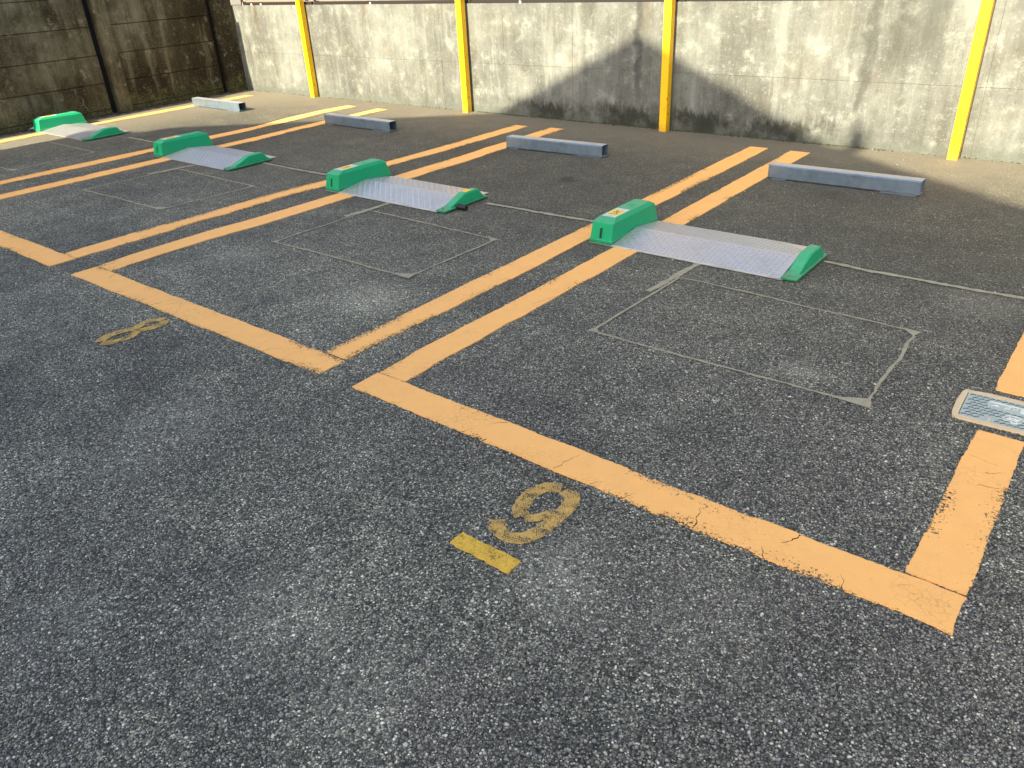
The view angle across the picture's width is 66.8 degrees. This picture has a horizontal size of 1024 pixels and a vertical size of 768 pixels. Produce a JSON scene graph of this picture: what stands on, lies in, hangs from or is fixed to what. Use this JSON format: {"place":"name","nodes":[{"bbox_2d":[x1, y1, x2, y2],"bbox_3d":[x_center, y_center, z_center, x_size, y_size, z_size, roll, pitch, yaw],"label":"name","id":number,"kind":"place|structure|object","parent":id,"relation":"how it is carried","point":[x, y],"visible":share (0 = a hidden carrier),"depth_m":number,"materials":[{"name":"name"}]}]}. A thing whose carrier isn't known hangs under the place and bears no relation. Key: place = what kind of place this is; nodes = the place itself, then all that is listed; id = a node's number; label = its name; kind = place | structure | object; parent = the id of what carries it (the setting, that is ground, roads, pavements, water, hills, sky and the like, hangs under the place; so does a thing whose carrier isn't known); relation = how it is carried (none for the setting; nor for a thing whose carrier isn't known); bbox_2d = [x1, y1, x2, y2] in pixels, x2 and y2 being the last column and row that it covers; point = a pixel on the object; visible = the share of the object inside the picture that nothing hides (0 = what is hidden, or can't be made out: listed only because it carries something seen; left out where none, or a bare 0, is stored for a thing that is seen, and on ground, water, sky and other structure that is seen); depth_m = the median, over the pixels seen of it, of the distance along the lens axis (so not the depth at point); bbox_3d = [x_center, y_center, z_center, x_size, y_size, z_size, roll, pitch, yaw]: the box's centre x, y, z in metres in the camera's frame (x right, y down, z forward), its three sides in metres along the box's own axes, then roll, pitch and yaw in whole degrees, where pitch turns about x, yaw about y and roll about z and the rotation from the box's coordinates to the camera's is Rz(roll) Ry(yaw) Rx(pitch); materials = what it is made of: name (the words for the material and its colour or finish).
{"place":"outdoors","nodes":[
{"label":"outdoors","id":0,"kind":"place"},
{"bbox_2d":[0,0,1023,767],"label":"asphalt ground","id":1,"kind":"structure","parent":0,"point":[56,318],"depth_m":3.02,"materials":[{"name":"grey asphalt"}]},
{"bbox_2d":[0,138,92,170],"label":"saw cut loop","id":2,"kind":"object","parent":1,"relation":"on","point":[47,162],"visible":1,"depth_m":7.97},
{"bbox_2d":[33,111,129,140],"bbox_3d":[-4.922,-2.963,8.870,1.273,0.150,0.568,19,36,34],"label":"flap lock","id":3,"kind":"object","parent":1,"relation":"on","point":[75,125],"visible":1,"depth_m":8.97,"materials":[{"name":"metal"}]},
{"bbox_2d":[2,90,239,134],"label":"leaf litter","id":4,"kind":"object","parent":1,"relation":"on","point":[31,130],"visible":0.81,"depth_m":10.13,"materials":[{"name":"brown plant"}]},
{"bbox_2d":[0,0,247,134],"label":"panel wall","id":5,"kind":"structure","parent":1,"relation":"on","point":[87,59],"depth_m":9.73,"materials":[{"name":"concrete"}]},
{"bbox_2d":[95,317,168,344],"bbox_3d":[-1.879,-0.265,3.854,0.159,0.001,0.368,19,36,34],"label":"bay number","id":6,"kind":"object","parent":1,"relation":"on","point":[105,338],"visible":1,"depth_m":3.86,"materials":[{"name":"yellow paint"}]},
{"bbox_2d":[128,137,152,141],"bbox_3d":[-3.698,-2.525,8.116,1.190,0.001,0.063,19,36,34],"label":"seam","id":7,"kind":"object","parent":1,"relation":"on","point":[140,139],"visible":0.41,"depth_m":8.31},
{"bbox_2d":[81,165,252,209],"bbox_3d":[-2.777,-1.654,6.452,1.290,0.001,1.015,19,36,34],"label":"saw cut loop","id":8,"kind":"object","parent":1,"relation":"on","point":[160,208],"visible":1,"depth_m":6.40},
{"bbox_2d":[0,95,355,184],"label":"bay outline","id":9,"kind":"object","parent":1,"relation":"on","point":[105,160],"visible":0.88,"depth_m":8.56,"materials":[{"name":"orange paint"}]},
{"bbox_2d":[153,131,274,170],"bbox_3d":[-2.806,-2.217,7.318,1.273,0.150,0.568,19,36,34],"label":"flap lock","id":10,"kind":"object","parent":1,"relation":"on","point":[198,148],"visible":1,"depth_m":7.39,"materials":[{"name":"metal"}]},
{"bbox_2d":[192,97,246,111],"bbox_3d":[-3.751,-3.574,9.916,1.055,0.105,0.110,19,36,35],"label":"wheel stop bar","id":11,"kind":"object","parent":1,"relation":"on","point":[234,106],"visible":1,"depth_m":9.83,"materials":[{"name":"grey metal"}]},
{"bbox_2d":[0,109,527,266],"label":"bay outline","id":12,"kind":"object","parent":1,"relation":"on","point":[42,254],"visible":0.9,"depth_m":5.84,"materials":[{"name":"orange paint"}]},
{"bbox_2d":[263,162,326,174],"bbox_3d":[-1.748,-1.833,6.678,1.291,0.001,0.067,19,36,34],"label":"seam","id":13,"kind":"object","parent":1,"relation":"on","point":[322,173],"visible":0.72,"depth_m":6.79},
{"bbox_2d":[295,0,318,97],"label":"steel post","id":14,"kind":"object","parent":1,"relation":"on","point":[302,20],"depth_m":10.10,"materials":[{"name":"yellow metal"}]},
{"bbox_2d":[324,113,396,131],"bbox_3d":[-1.639,-2.808,8.329,1.046,0.105,0.110,19,36,35],"label":"wheel stop bar","id":15,"kind":"object","parent":1,"relation":"on","point":[381,125],"visible":1,"depth_m":8.25,"materials":[{"name":"grey metal"}]},
{"bbox_2d":[271,203,497,277],"bbox_3d":[-0.758,-0.960,5.003,1.283,0.001,1.022,19,36,34],"label":"saw cut loop","id":16,"kind":"object","parent":1,"relation":"on","point":[407,275],"visible":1,"depth_m":4.87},
{"bbox_2d":[325,158,487,212],"bbox_3d":[-0.760,-1.515,5.854,1.354,0.152,0.568,19,36,34],"label":"flap lock","id":17,"kind":"object","parent":1,"relation":"on","point":[372,179],"visible":1,"depth_m":5.90,"materials":[{"name":"metal"}]},
{"bbox_2d":[71,128,767,373],"bbox_3d":[-0.226,-1.333,5.631,2.332,0.006,4.878,19,36,34],"label":"bay outline","id":18,"kind":"object","parent":1,"relation":"on","point":[280,347],"visible":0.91,"depth_m":4.32,"materials":[{"name":"orange paint"}]},
{"bbox_2d":[455,0,471,112],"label":"steel post","id":19,"kind":"object","parent":1,"relation":"on","point":[463,52],"depth_m":8.55,"materials":[{"name":"yellow metal"}]},
{"bbox_2d":[0,129,1023,767],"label":"asphalt aggregate","id":20,"kind":"object","parent":1,"relation":"on","point":[502,727],"visible":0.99,"depth_m":2.06,"materials":[{"name":"grey asphalt"}]},
{"bbox_2d":[450,482,579,573],"bbox_3d":[0.036,0.423,2.433,0.230,0.005,0.445,19,36,34],"label":"bay number","id":21,"kind":"object","parent":1,"relation":"on","point":[467,545],"visible":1,"depth_m":2.38,"materials":[{"name":"yellow paint"}]},
{"bbox_2d":[486,202,594,221],"bbox_3d":[0.263,-1.153,5.255,1.101,0.001,0.064,18,35,33],"label":"seam","id":22,"kind":"object","parent":1,"relation":"on","point":[543,212],"visible":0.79,"depth_m":5.29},
{"bbox_2d":[506,134,607,157],"bbox_3d":[0.382,-2.105,6.863,1.000,0.105,0.110,17,35,32],"label":"wheel stop bar","id":23,"kind":"object","parent":1,"relation":"on","point":[585,149],"visible":1,"depth_m":6.80,"materials":[{"name":"grey metal"}]},
{"bbox_2d":[231,0,1023,162],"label":"concrete wall","id":24,"kind":"structure","parent":1,"relation":"on","point":[888,75],"depth_m":7.10,"materials":[{"name":"grey concrete"}]},
{"bbox_2d":[240,0,747,4],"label":"louvre fence","id":25,"kind":"object","parent":24,"relation":"on","point":[249,2],"visible":1,"depth_m":8.80,"materials":[{"name":"metal"}]},
{"bbox_2d":[257,90,1019,163],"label":"moss clumps","id":26,"kind":"object","parent":1,"relation":"on","point":[653,128],"visible":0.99,"depth_m":7.33,"materials":[{"name":"green plant"}]},
{"bbox_2d":[659,0,675,131],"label":"steel post","id":27,"kind":"object","parent":1,"relation":"on","point":[667,58],"depth_m":7.15,"materials":[{"name":"yellow metal"}]},
{"bbox_2d":[352,151,1023,635],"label":"bay outline","id":28,"kind":"object","parent":1,"relation":"on","point":[952,555],"visible":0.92,"depth_m":2.51,"materials":[{"name":"orange paint"}]},
{"bbox_2d":[589,199,826,281],"bbox_3d":[1.136,-0.870,4.505,1.273,0.150,0.568,19,36,34],"label":"flap lock","id":29,"kind":"object","parent":1,"relation":"on","point":[636,225],"visible":1,"depth_m":4.49,"materials":[{"name":"metal"}]},
{"bbox_2d":[587,263,920,407],"bbox_3d":[1.164,-0.295,3.617,1.282,0.001,1.058,19,36,34],"label":"saw cut loop","id":30,"kind":"object","parent":1,"relation":"on","point":[865,402],"visible":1,"depth_m":3.45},
{"bbox_2d":[768,161,925,196],"bbox_3d":[2.347,-1.461,5.511,1.049,0.105,0.110,19,36,34],"label":"wheel stop bar","id":31,"kind":"object","parent":1,"relation":"on","point":[898,185],"visible":1,"depth_m":5.45,"materials":[{"name":"grey metal"}]},
{"bbox_2d":[823,259,1023,298],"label":"seam","id":32,"kind":"object","parent":1,"relation":"on","point":[916,278],"visible":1,"depth_m":3.95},
{"bbox_2d":[947,0,994,159],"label":"steel post","id":33,"kind":"object","parent":1,"relation":"on","point":[973,66],"depth_m":5.74,"materials":[{"name":"yellow metal"}]},
{"bbox_2d":[952,389,1023,435],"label":"meter box lid","id":34,"kind":"object","parent":1,"relation":"on","point":[995,411],"visible":1,"depth_m":2.85,"materials":[{"name":"beige plastic"}]}
]}

